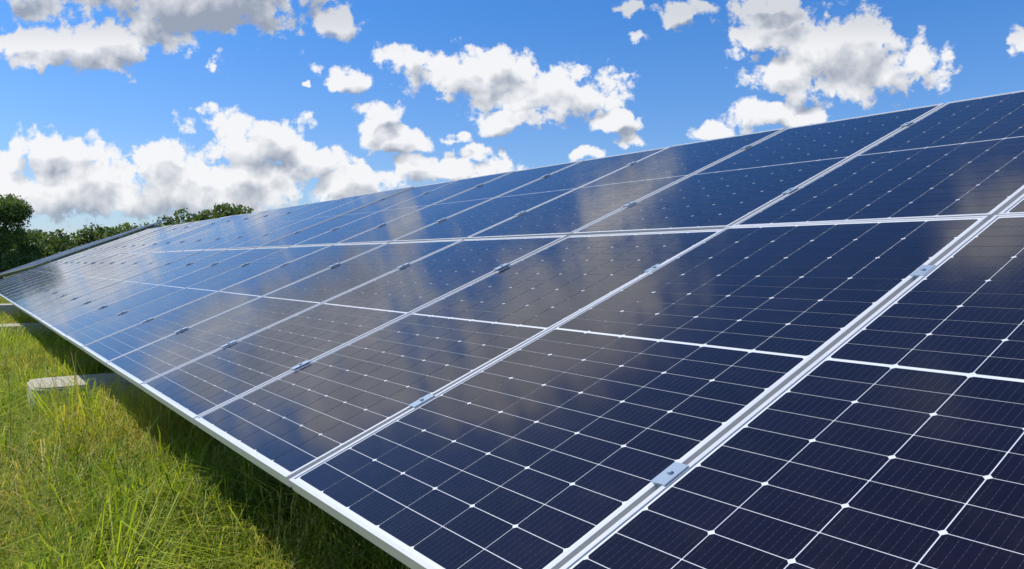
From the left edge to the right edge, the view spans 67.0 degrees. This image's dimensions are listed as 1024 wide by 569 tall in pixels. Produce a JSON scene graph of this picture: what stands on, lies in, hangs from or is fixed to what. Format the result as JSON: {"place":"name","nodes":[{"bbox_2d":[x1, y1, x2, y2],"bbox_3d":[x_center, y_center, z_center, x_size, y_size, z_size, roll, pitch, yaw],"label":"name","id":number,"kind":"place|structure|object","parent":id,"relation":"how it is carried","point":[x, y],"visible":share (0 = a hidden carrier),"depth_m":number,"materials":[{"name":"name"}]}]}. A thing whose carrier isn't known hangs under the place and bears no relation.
{"place":"outdoors","nodes":[
{"label":"outdoors","id":0,"kind":"place"},
{"bbox_2d":[0,296,410,568],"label":"grass","id":1,"kind":"structure","parent":0,"point":[105,482],"depth_m":3.88,"materials":[{"name":"green plant"}]},
{"bbox_2d":[0,0,1023,239],"label":"sky","id":2,"kind":"structure","parent":0,"point":[113,112],"materials":[{"name":"blue"}]},
{"label":"ground","id":3,"kind":"structure","parent":0,"visible":0},
{"bbox_2d":[0,303,27,315],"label":"concrete footing","id":4,"kind":"object","parent":3,"relation":"on","point":[7,307],"depth_m":21.61,"materials":[{"name":"grey concrete"}]},
{"bbox_2d":[0,193,44,278],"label":"oak tree","id":5,"kind":"object","parent":3,"relation":"on","point":[15,211],"visible":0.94,"depth_m":66.26,"materials":[{"name":"green plant"}]},
{"bbox_2d":[0,322,55,337],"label":"concrete footing","id":6,"kind":"object","parent":3,"relation":"on","point":[22,327],"visible":0.03,"depth_m":14.67,"materials":[{"name":"grey concrete"}]},
{"bbox_2d":[0,222,122,271],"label":"distant treeline","id":7,"kind":"object","parent":3,"relation":"on","point":[53,244],"visible":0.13,"depth_m":103.72,"materials":[{"name":"green plant"}]},
{"bbox_2d":[0,219,168,277],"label":"solar panel array","id":8,"kind":"object","parent":3,"relation":"on","point":[51,258],"visible":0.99,"depth_m":27.03,"materials":[{"name":"glass"}]},
{"bbox_2d":[27,372,155,414],"bbox_3d":[-3.294,1.185,8.802,3.740,0.460,0.800,-1,2,-36],"label":"concrete footing","id":9,"kind":"object","parent":3,"relation":"on","point":[99,378],"visible":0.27,"depth_m":7.83,"materials":[{"name":"grey concrete"}]},
{"bbox_2d":[100,202,252,239],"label":"hedge","id":10,"kind":"object","parent":3,"relation":"on","point":[227,209],"visible":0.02,"depth_m":55.14,"materials":[{"name":"green plant"}]},
{"bbox_2d":[0,90,1023,568],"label":"solar panel array","id":11,"kind":"object","parent":3,"relation":"on","point":[794,348],"visible":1,"depth_m":2.49,"materials":[{"name":"blue"}]}
]}

